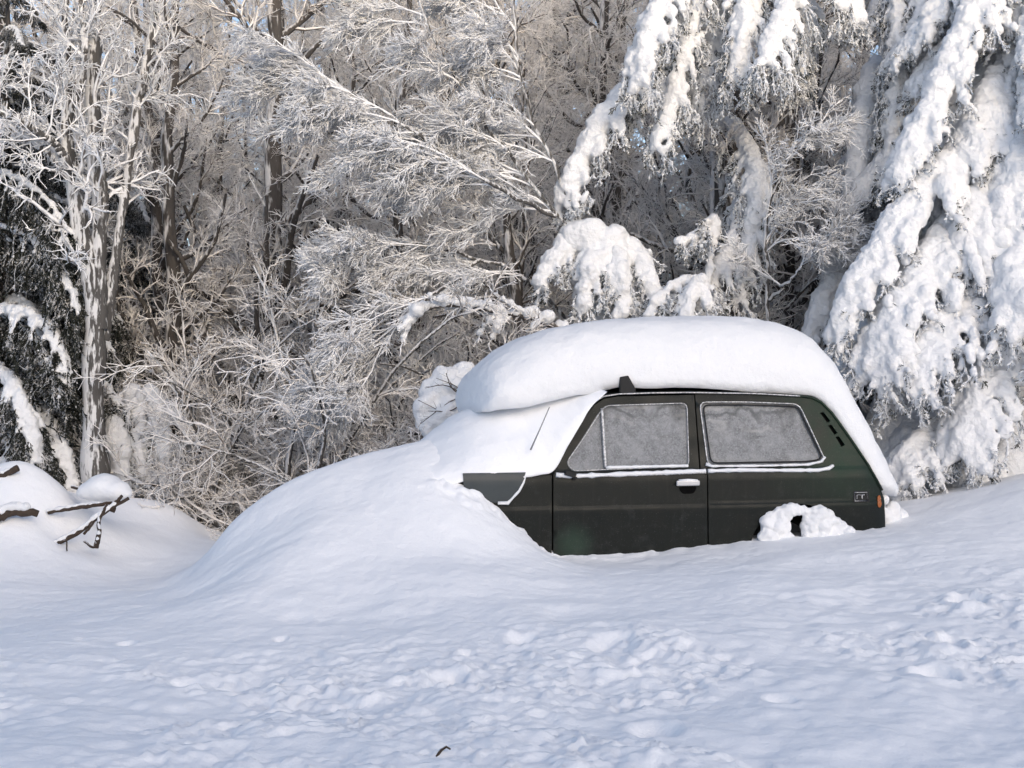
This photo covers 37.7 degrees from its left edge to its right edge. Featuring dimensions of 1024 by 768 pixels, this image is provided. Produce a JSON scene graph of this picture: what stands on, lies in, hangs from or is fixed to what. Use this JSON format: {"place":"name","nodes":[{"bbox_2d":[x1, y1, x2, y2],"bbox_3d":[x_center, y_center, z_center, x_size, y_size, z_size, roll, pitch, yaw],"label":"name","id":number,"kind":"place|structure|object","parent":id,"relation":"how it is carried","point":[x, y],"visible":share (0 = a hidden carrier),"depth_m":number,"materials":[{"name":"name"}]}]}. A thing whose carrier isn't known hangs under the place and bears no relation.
{"place":"outdoors","nodes":[
{"label":"outdoors","id":0,"kind":"place"},
{"bbox_2d":[10,0,878,284],"label":"sky","id":1,"kind":"structure","parent":0,"point":[233,18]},
{"bbox_2d":[0,440,1023,767],"bbox_3d":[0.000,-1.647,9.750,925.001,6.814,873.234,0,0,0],"label":"ground","id":2,"kind":"structure","parent":0,"point":[398,606],"depth_m":8.53,"materials":[{"name":"snow"}]},
{"bbox_2d":[0,465,19,477],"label":"fallen branch","id":3,"kind":"object","parent":2,"relation":"on","point":[5,472],"visible":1,"depth_m":12.48,"materials":[{"name":"brown wood"}]},
{"bbox_2d":[0,501,38,520],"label":"fallen log","id":4,"kind":"object","parent":2,"relation":"on","point":[16,508],"visible":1,"depth_m":12.04,"materials":[{"name":"brown wood"}]},
{"bbox_2d":[0,2,84,260],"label":"bare tree","id":5,"kind":"object","parent":2,"relation":"on","point":[3,22],"visible":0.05,"depth_m":19.27,"materials":[{"name":"grey plant"}]},
{"bbox_2d":[9,0,140,251],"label":"bare tree","id":6,"kind":"object","parent":2,"relation":"on","point":[35,34],"visible":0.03,"depth_m":20.27,"materials":[{"name":"grey plant"}]},
{"bbox_2d":[46,501,111,513],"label":"fallen branch","id":7,"kind":"object","parent":2,"relation":"on","point":[73,507],"visible":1,"depth_m":12.34,"materials":[{"name":"brown wood"}]},
{"bbox_2d":[12,0,157,422],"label":"bare tree","id":8,"kind":"object","parent":2,"relation":"on","point":[110,134],"visible":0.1,"depth_m":16.37,"materials":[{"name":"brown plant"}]},
{"bbox_2d":[0,0,177,508],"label":"spruce tree","id":9,"kind":"object","parent":2,"relation":"on","point":[41,348],"visible":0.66,"depth_m":14.55,"materials":[{"name":"green plant"}]},
{"bbox_2d":[54,497,129,543],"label":"fallen branch","id":10,"kind":"object","parent":2,"relation":"on","point":[81,528],"visible":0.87,"depth_m":12.19,"materials":[{"name":"brown wood"}]},
{"bbox_2d":[94,504,107,548],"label":"fallen branch","id":11,"kind":"object","parent":2,"relation":"on","point":[98,534],"visible":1,"depth_m":12.15,"materials":[{"name":"brown wood"}]},
{"bbox_2d":[76,473,131,501],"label":"snow dome","id":12,"kind":"structure","parent":2,"relation":"on","point":[103,487],"depth_m":12.38,"materials":[{"name":"white"}]},
{"bbox_2d":[0,0,213,482],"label":"forked tree","id":13,"kind":"object","parent":2,"relation":"on","point":[100,289],"visible":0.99,"depth_m":14.51,"materials":[{"name":"grey plant"}]},
{"bbox_2d":[89,0,143,232],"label":"bare tree","id":14,"kind":"object","parent":2,"relation":"on","point":[142,198],"visible":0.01,"depth_m":27.59,"materials":[{"name":"grey plant"}]},
{"bbox_2d":[76,3,178,252],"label":"bare tree","id":15,"kind":"object","parent":2,"relation":"on","point":[123,81],"visible":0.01,"depth_m":24.14,"materials":[{"name":"grey plant"}]},
{"bbox_2d":[0,377,272,531],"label":"bare shrub","id":16,"kind":"object","parent":2,"relation":"on","point":[185,461],"visible":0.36,"depth_m":14.65,"materials":[{"name":"grey plant"}]},
{"bbox_2d":[67,104,213,444],"bbox_3d":[-5.101,-0.461,19.362,3.530,6.352,3.714,0,0,0],"label":"tree","id":17,"kind":"object","parent":2,"relation":"on","point":[141,217],"visible":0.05,"depth_m":19.17,"materials":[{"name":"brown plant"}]},
{"bbox_2d":[104,383,179,503],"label":"bowed sapling","id":18,"kind":"object","parent":2,"relation":"on","point":[119,434],"visible":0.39,"depth_m":14.99,"materials":[{"name":"white"}]},
{"bbox_2d":[34,0,288,386],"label":"bare tree","id":19,"kind":"object","parent":2,"relation":"on","point":[156,223],"visible":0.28,"depth_m":18.48,"materials":[{"name":"grey plant"}]},
{"bbox_2d":[75,0,250,380],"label":"bare tree","id":20,"kind":"object","parent":2,"relation":"on","point":[185,86],"visible":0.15,"depth_m":20.02,"materials":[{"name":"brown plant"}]},
{"bbox_2d":[102,2,241,334],"bbox_3d":[-6.814,-4.011,30.293,4.226,10.565,3.599,0,0,36],"label":"bare tree","id":21,"kind":"object","parent":2,"relation":"on","point":[148,78],"visible":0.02,"depth_m":30.12,"materials":[{"name":"grey plant"}]},
{"bbox_2d":[74,0,280,447],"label":"bare tree","id":22,"kind":"object","parent":2,"relation":"on","point":[167,150],"visible":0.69,"depth_m":16.41,"materials":[{"name":"grey plant"}]},
{"bbox_2d":[114,1,240,252],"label":"bare tree","id":23,"kind":"object","parent":2,"relation":"on","point":[184,247],"visible":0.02,"depth_m":32.51,"materials":[{"name":"grey plant"}]},
{"bbox_2d":[140,0,234,263],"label":"bare tree","id":24,"kind":"object","parent":2,"relation":"on","point":[180,214],"visible":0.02,"depth_m":26.98,"materials":[{"name":"grey plant"}]},
{"bbox_2d":[166,2,256,310],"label":"bare tree","id":25,"kind":"object","parent":2,"relation":"on","point":[205,83],"visible":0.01,"depth_m":38.17,"materials":[{"name":"grey plant"}]},
{"bbox_2d":[54,268,376,538],"bbox_3d":[-3.444,0.388,16.055,4.856,3.273,4.557,0,0,20],"label":"bare shrub","id":26,"kind":"object","parent":2,"relation":"on","point":[197,366],"visible":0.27,"depth_m":14.86,"materials":[{"name":"grey plant"}]},
{"bbox_2d":[134,0,302,383],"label":"bare tree","id":27,"kind":"object","parent":2,"relation":"on","point":[246,137],"visible":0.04,"depth_m":23.51,"materials":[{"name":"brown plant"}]},
{"bbox_2d":[137,0,317,376],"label":"bare tree","id":28,"kind":"object","parent":2,"relation":"on","point":[219,178],"visible":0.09,"depth_m":21.37,"materials":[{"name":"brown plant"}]},
{"bbox_2d":[163,8,300,337],"bbox_3d":[-7.394,-4.925,35.312,4.505,11.904,4.175,0,0,37],"label":"bare tree","id":29,"kind":"object","parent":2,"relation":"on","point":[199,105],"visible":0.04,"depth_m":35.42,"materials":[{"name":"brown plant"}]},
{"bbox_2d":[160,350,308,508],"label":"bare shrub","id":30,"kind":"object","parent":2,"relation":"on","point":[189,362],"depth_m":16.18,"materials":[{"name":"brown plant"}]},
{"bbox_2d":[105,307,380,482],"bbox_3d":[-3.233,0.581,17.943,6.252,2.966,5.562,0,0,17],"label":"bare shrub","id":31,"kind":"object","parent":2,"relation":"on","point":[147,372],"visible":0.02,"depth_m":16.32,"materials":[{"name":"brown plant"}]},
{"bbox_2d":[183,2,314,342],"bbox_3d":[-4.335,-2.569,25.407,3.173,7.934,2.702,0,0,-42],"label":"bare tree","id":32,"kind":"object","parent":2,"relation":"on","point":[263,27],"visible":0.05,"depth_m":24.87,"materials":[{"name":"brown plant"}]},
{"bbox_2d":[116,319,383,446],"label":"bare shrub","id":33,"kind":"object","parent":2,"relation":"on","point":[201,377],"depth_m":18.12,"materials":[{"name":"brown plant"}]},
{"bbox_2d":[74,323,430,495],"bbox_3d":[-1.985,0.667,15.583,5.076,2.617,4.461,0,0,43],"label":"bare shrub","id":34,"kind":"object","parent":2,"relation":"on","point":[316,446],"visible":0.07,"depth_m":15.25,"materials":[{"name":"brown plant"}]},
{"bbox_2d":[119,310,386,434],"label":"bare shrub","id":35,"kind":"object","parent":2,"relation":"on","point":[245,387],"visible":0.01,"depth_m":17.29,"materials":[{"name":"brown plant"}]},
{"bbox_2d":[105,337,402,540],"bbox_3d":[-3.192,0.713,15.886,4.169,2.445,4.744,0,0,21],"label":"bare shrub","id":36,"kind":"object","parent":2,"relation":"on","point":[240,395],"visible":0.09,"depth_m":15.12,"materials":[{"name":"brown plant"}]},
{"bbox_2d":[223,0,311,337],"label":"bare tree","id":37,"kind":"object","parent":2,"relation":"on","point":[240,1],"depth_m":36.01,"materials":[{"name":"grey plant"}]},
{"bbox_2d":[154,0,383,400],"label":"bare tree","id":38,"kind":"object","parent":2,"relation":"on","point":[317,62],"visible":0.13,"depth_m":20.02,"materials":[{"name":"grey plant"}]},
{"bbox_2d":[137,0,410,458],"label":"bare tree","id":39,"kind":"object","parent":2,"relation":"on","point":[266,241],"visible":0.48,"depth_m":17.12,"materials":[{"name":"grey plant"}]},
{"bbox_2d":[60,249,521,531],"bbox_3d":[-2.437,0.373,15.094,5.169,3.484,4.850,0,0,2],"label":"bare shrub","id":40,"kind":"object","parent":2,"relation":"on","point":[263,351],"visible":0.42,"depth_m":14.50,"materials":[{"name":"grey plant"}]},
{"bbox_2d":[145,335,457,510],"bbox_3d":[-1.405,0.758,15.752,4.763,2.540,5.354,0,0,-44],"label":"bare shrub","id":41,"kind":"object","parent":2,"relation":"on","point":[387,444],"visible":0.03,"depth_m":14.76,"materials":[{"name":"brown plant"}]},
{"bbox_2d":[225,0,377,344],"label":"bare tree","id":42,"kind":"object","parent":2,"relation":"on","point":[310,224],"visible":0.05,"depth_m":25.79,"materials":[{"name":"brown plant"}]},
{"bbox_2d":[232,0,391,309],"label":"bare tree","id":43,"kind":"object","parent":2,"relation":"on","point":[322,9],"visible":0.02,"depth_m":32.80,"materials":[{"name":"grey plant"}]},
{"bbox_2d":[238,342,417,499],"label":"bare shrub","id":44,"kind":"object","parent":2,"relation":"on","point":[390,348],"visible":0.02,"depth_m":16.32,"materials":[{"name":"brown plant"}]},
{"bbox_2d":[237,0,434,376],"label":"bare tree","id":45,"kind":"object","parent":2,"relation":"on","point":[348,214],"visible":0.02,"depth_m":21.50,"materials":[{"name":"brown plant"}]},
{"bbox_2d":[187,0,500,444],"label":"bare tree","id":46,"kind":"object","parent":2,"relation":"on","point":[329,57],"visible":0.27,"depth_m":18.12,"materials":[{"name":"grey plant"}]},
{"bbox_2d":[273,378,419,464],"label":"bare shrub","id":47,"kind":"object","parent":2,"relation":"on","point":[392,417],"visible":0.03,"depth_m":14.77,"materials":[{"name":"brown plant"}]},
{"bbox_2d":[227,0,489,348],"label":"bare tree","id":48,"kind":"object","parent":2,"relation":"on","point":[337,141],"visible":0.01,"depth_m":24.71,"materials":[{"name":"grey plant"}]},
{"bbox_2d":[255,0,490,333],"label":"bare tree","id":49,"kind":"object","parent":2,"relation":"on","point":[360,91],"visible":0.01,"depth_m":26.80,"materials":[{"name":"grey plant"}]},
{"bbox_2d":[247,0,503,361],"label":"bare tree","id":50,"kind":"object","parent":2,"relation":"on","point":[308,327],"visible":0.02,"depth_m":22.79,"materials":[{"name":"grey plant"}]},
{"bbox_2d":[263,0,518,444],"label":"bare tree","id":51,"kind":"object","parent":2,"relation":"on","point":[398,229],"visible":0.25,"depth_m":16.97,"materials":[{"name":"grey plant"}]},
{"bbox_2d":[211,0,579,255],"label":"frosted beech","id":52,"kind":"object","parent":2,"relation":"on","point":[315,108],"visible":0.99,"depth_m":14.04,"materials":[{"name":"white plant"}]},
{"bbox_2d":[319,328,489,458],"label":"bare shrub","id":53,"kind":"object","parent":2,"relation":"on","point":[448,362],"visible":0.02,"depth_m":16.24,"materials":[{"name":"brown plant"}]},
{"bbox_2d":[265,305,553,466],"bbox_3d":[0.650,0.546,15.223,4.376,2.567,4.979,0,0,32],"label":"bare shrub","id":54,"kind":"object","parent":2,"relation":"on","point":[407,431],"visible":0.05,"depth_m":14.44,"materials":[{"name":"plant"}]},
{"bbox_2d":[291,0,531,365],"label":"bare tree","id":55,"kind":"object","parent":2,"relation":"on","point":[411,237],"visible":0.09,"depth_m":20.06,"materials":[{"name":"grey plant"}]},
{"bbox_2d":[342,317,498,450],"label":"bare shrub","id":56,"kind":"object","parent":2,"relation":"on","point":[415,371],"visible":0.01,"depth_m":15.10,"materials":[{"name":"brown plant"}]},
{"bbox_2d":[276,213,569,453],"bbox_3d":[-0.657,-0.473,14.359,3.142,2.292,1.924,0,0,0],"label":"frosted beech","id":57,"kind":"object","parent":2,"relation":"on","point":[397,280],"visible":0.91,"depth_m":14.21,"materials":[{"name":"white plant"}]},
{"bbox_2d":[391,285,568,355],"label":"snowy branch","id":58,"kind":"object","parent":57,"relation":"attached to","point":[417,310],"visible":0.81,"depth_m":14.11,"materials":[{"name":"snow"}]},
{"bbox_2d":[321,0,536,322],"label":"bare tree","id":59,"kind":"object","parent":2,"relation":"on","point":[429,222],"visible":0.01,"depth_m":26.38,"materials":[{"name":"grey plant"}]},
{"bbox_2d":[292,0,572,365],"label":"bare tree","id":60,"kind":"object","parent":2,"relation":"on","point":[421,105],"visible":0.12,"depth_m":21.38,"materials":[{"name":"grey plant"}]},
{"bbox_2d":[412,361,474,436],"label":"snowy bush","id":61,"kind":"object","parent":2,"relation":"on","point":[434,405],"visible":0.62,"depth_m":13.42,"materials":[{"name":"snow"}]},
{"bbox_2d":[365,315,542,440],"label":"bare shrub","id":62,"kind":"object","parent":2,"relation":"on","point":[420,367],"visible":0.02,"depth_m":16.31,"materials":[{"name":"brown plant"}]},
{"bbox_2d":[374,305,533,422],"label":"bare shrub","id":63,"kind":"object","parent":2,"relation":"on","point":[457,343],"visible":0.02,"depth_m":15.76,"materials":[{"name":"brown plant"}]},
{"bbox_2d":[350,0,565,353],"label":"bare tree","id":64,"kind":"object","parent":2,"relation":"on","point":[516,226],"depth_m":23.23,"materials":[{"name":"grey plant"}]},
{"bbox_2d":[368,0,586,396],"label":"bare tree","id":65,"kind":"object","parent":2,"relation":"on","point":[508,249],"visible":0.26,"depth_m":17.29,"materials":[{"name":"grey plant"}]},
{"bbox_2d":[359,0,638,366],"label":"bare tree","id":66,"kind":"object","parent":2,"relation":"on","point":[533,267],"visible":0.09,"depth_m":20.99,"materials":[{"name":"grey plant"}]},
{"bbox_2d":[418,0,631,323],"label":"bare tree","id":67,"kind":"object","parent":2,"relation":"on","point":[512,109],"visible":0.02,"depth_m":27.14,"materials":[{"name":"grey plant"}]},
{"bbox_2d":[424,0,647,358],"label":"bare tree","id":68,"kind":"object","parent":2,"relation":"on","point":[547,90],"visible":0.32,"depth_m":18.81,"materials":[{"name":"grey plant"}]},
{"bbox_2d":[420,0,671,357],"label":"bare tree","id":69,"kind":"object","parent":2,"relation":"on","point":[560,49],"visible":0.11,"depth_m":23.46,"materials":[{"name":"grey plant"}]},
{"bbox_2d":[490,0,641,321],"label":"bare tree","id":70,"kind":"object","parent":2,"relation":"on","point":[556,87],"visible":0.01,"depth_m":31.72,"materials":[{"name":"grey plant"}]},
{"bbox_2d":[491,1,645,288],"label":"bare tree","id":71,"kind":"object","parent":2,"relation":"on","point":[575,109],"visible":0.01,"depth_m":33.21,"materials":[{"name":"grey plant"}]},
{"bbox_2d":[473,0,687,338],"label":"bare tree","id":72,"kind":"object","parent":2,"relation":"on","point":[586,76],"visible":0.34,"depth_m":21.30,"materials":[{"name":"grey plant"}]},
{"bbox_2d":[528,218,667,323],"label":"bowed sapling","id":73,"kind":"object","parent":2,"relation":"on","point":[600,265],"visible":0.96,"depth_m":14.47,"materials":[{"name":"white"}]},
{"bbox_2d":[455,298,765,361],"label":"bare shrub","id":74,"kind":"object","parent":2,"relation":"on","point":[527,304],"visible":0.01,"depth_m":16.05,"materials":[{"name":"grey plant"}]},
{"bbox_2d":[523,0,698,313],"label":"bare tree","id":75,"kind":"object","parent":2,"relation":"on","point":[616,198],"visible":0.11,"depth_m":24.20,"materials":[{"name":"grey plant"}]},
{"bbox_2d":[516,0,707,312],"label":"bare tree","id":76,"kind":"object","parent":2,"relation":"on","point":[625,168],"visible":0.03,"depth_m":27.25,"materials":[{"name":"grey plant"}]},
{"bbox_2d":[553,0,704,277],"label":"bare tree","id":77,"kind":"object","parent":2,"relation":"on","point":[645,137],"visible":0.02,"depth_m":28.94,"materials":[{"name":"grey plant"}]},
{"bbox_2d":[526,0,740,317],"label":"bare tree","id":78,"kind":"object","parent":2,"relation":"on","point":[645,122],"visible":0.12,"depth_m":20.59,"materials":[{"name":"grey plant"}]},
{"bbox_2d":[408,269,871,432],"bbox_3d":[1.617,0.310,16.819,5.066,2.972,5.765,0,0,2],"label":"bare shrub","id":79,"kind":"object","parent":2,"relation":"on","point":[861,405],"depth_m":14.62,"materials":[{"name":"grey plant"}]},
{"bbox_2d":[552,22,771,303],"bbox_3d":[2.832,-3.729,22.612,3.576,10.198,3.859,0,0,41],"label":"bare tree","id":80,"kind":"object","parent":2,"relation":"on","point":[680,149],"visible":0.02,"depth_m":22.32,"materials":[{"name":"grey plant"}]},
{"bbox_2d":[459,376,884,555],"bbox_3d":[0.910,0.818,11.999,3.975,1.763,1.690,0,0,-14],"label":"parked car","id":81,"kind":"object","parent":2,"relation":"on","point":[638,470],"visible":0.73,"depth_m":11.33,"materials":[{"name":"green paint"}]},
{"bbox_2d":[420,390,606,484],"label":"bonnet snow","id":82,"kind":"structure","parent":81,"relation":"on","point":[471,441],"depth_m":11.13,"materials":[{"name":"snow"}]},
{"bbox_2d":[455,315,898,496],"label":"roof snow","id":83,"kind":"structure","parent":81,"relation":"on","point":[741,354],"depth_m":11.54,"materials":[{"name":"snow"}]},
{"bbox_2d":[757,502,855,540],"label":"wheel arch snow","id":84,"kind":"structure","parent":81,"relation":"attached to","point":[819,520],"depth_m":11.45,"materials":[{"name":"snow"}]},
{"bbox_2d":[639,213,740,316],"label":"bowed sapling","id":85,"kind":"object","parent":2,"relation":"on","point":[695,294],"visible":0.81,"depth_m":14.37,"materials":[{"name":"white"}]},
{"bbox_2d":[618,1,803,328],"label":"bare tree","id":86,"kind":"object","parent":2,"relation":"on","point":[673,232],"visible":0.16,"depth_m":17.84,"materials":[{"name":"grey plant"}]},
{"bbox_2d":[551,0,874,318],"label":"spruce tree","id":87,"kind":"object","parent":2,"relation":"on","point":[663,56],"visible":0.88,"depth_m":14.73,"materials":[{"name":"white plant"}]},
{"bbox_2d":[629,10,834,328],"bbox_3d":[2.359,-2.322,16.736,2.630,7.498,2.838,0,0,32],"label":"bare tree","id":88,"kind":"object","parent":2,"relation":"on","point":[775,314],"visible":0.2,"depth_m":16.23,"materials":[{"name":"grey plant"}]},
{"bbox_2d":[622,0,870,349],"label":"bare tree","id":89,"kind":"object","parent":2,"relation":"on","point":[790,265],"visible":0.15,"depth_m":17.16,"materials":[{"name":"grey plant"}]},
{"bbox_2d":[659,0,843,331],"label":"bare tree","id":90,"kind":"object","parent":2,"relation":"on","point":[767,110],"visible":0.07,"depth_m":17.93,"materials":[{"name":"grey plant"}]},
{"bbox_2d":[662,18,847,309],"bbox_3d":[3.365,-3.522,21.031,3.421,9.755,3.692,0,0,1],"label":"bare tree","id":91,"kind":"object","parent":2,"relation":"on","point":[825,92],"visible":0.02,"depth_m":20.70,"materials":[{"name":"grey plant"}]},
{"bbox_2d":[654,1,878,324],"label":"bare tree","id":92,"kind":"object","parent":2,"relation":"on","point":[819,59],"visible":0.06,"depth_m":19.36,"materials":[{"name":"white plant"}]},
{"bbox_2d":[716,85,875,320],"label":"frosted beech","id":93,"kind":"object","parent":2,"relation":"on","point":[835,245],"visible":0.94,"depth_m":14.35,"materials":[{"name":"grey plant"}]},
{"bbox_2d":[741,246,873,399],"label":"bare shrub","id":94,"kind":"object","parent":2,"relation":"on","point":[774,284],"visible":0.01,"depth_m":16.02,"materials":[{"name":"grey plant"}]},
{"bbox_2d":[751,3,878,301],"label":"bare tree","id":95,"kind":"object","parent":2,"relation":"on","point":[839,84],"visible":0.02,"depth_m":25.95,"materials":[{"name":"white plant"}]},
{"bbox_2d":[794,31,878,329],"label":"bare tree","id":96,"kind":"object","parent":2,"relation":"on","point":[851,77],"visible":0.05,"depth_m":19.27,"materials":[{"name":"grey plant"}]},
{"bbox_2d":[799,9,876,175],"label":"bare tree","id":97,"kind":"object","parent":2,"relation":"on","point":[838,70],"visible":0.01,"depth_m":31.25,"materials":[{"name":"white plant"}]},
{"bbox_2d":[822,4,854,160],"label":"bare tree","id":98,"kind":"object","parent":2,"relation":"on","point":[839,70],"visible":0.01,"depth_m":34.15,"materials":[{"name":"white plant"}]},
{"bbox_2d":[801,5,877,113],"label":"bare tree","id":99,"kind":"object","parent":2,"relation":"on","point":[841,92],"visible":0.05,"depth_m":27.67,"materials":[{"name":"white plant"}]},
{"bbox_2d":[828,39,878,165],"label":"bare tree","id":100,"kind":"object","parent":2,"relation":"on","point":[864,55],"visible":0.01,"depth_m":25.28,"materials":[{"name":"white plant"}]},
{"bbox_2d":[819,0,907,418],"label":"spruce tree","id":101,"kind":"object","parent":2,"relation":"on","point":[870,6],"visible":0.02,"depth_m":17.32,"materials":[{"name":"white plant"}]},
{"bbox_2d":[801,0,945,397],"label":"spruce tree","id":102,"kind":"object","parent":2,"relation":"on","point":[874,101],"visible":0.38,"depth_m":15.06,"materials":[{"name":"white plant"}]},
{"bbox_2d":[883,495,908,523],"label":"snow","id":103,"kind":"structure","parent":2,"relation":"on","point":[894,511],"depth_m":11.94,"materials":[{"name":"snow"}]},
{"bbox_2d":[822,0,1023,500],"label":"spruce tree","id":104,"kind":"object","parent":2,"relation":"on","point":[923,334],"visible":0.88,"depth_m":13.39,"materials":[{"name":"white plant"}]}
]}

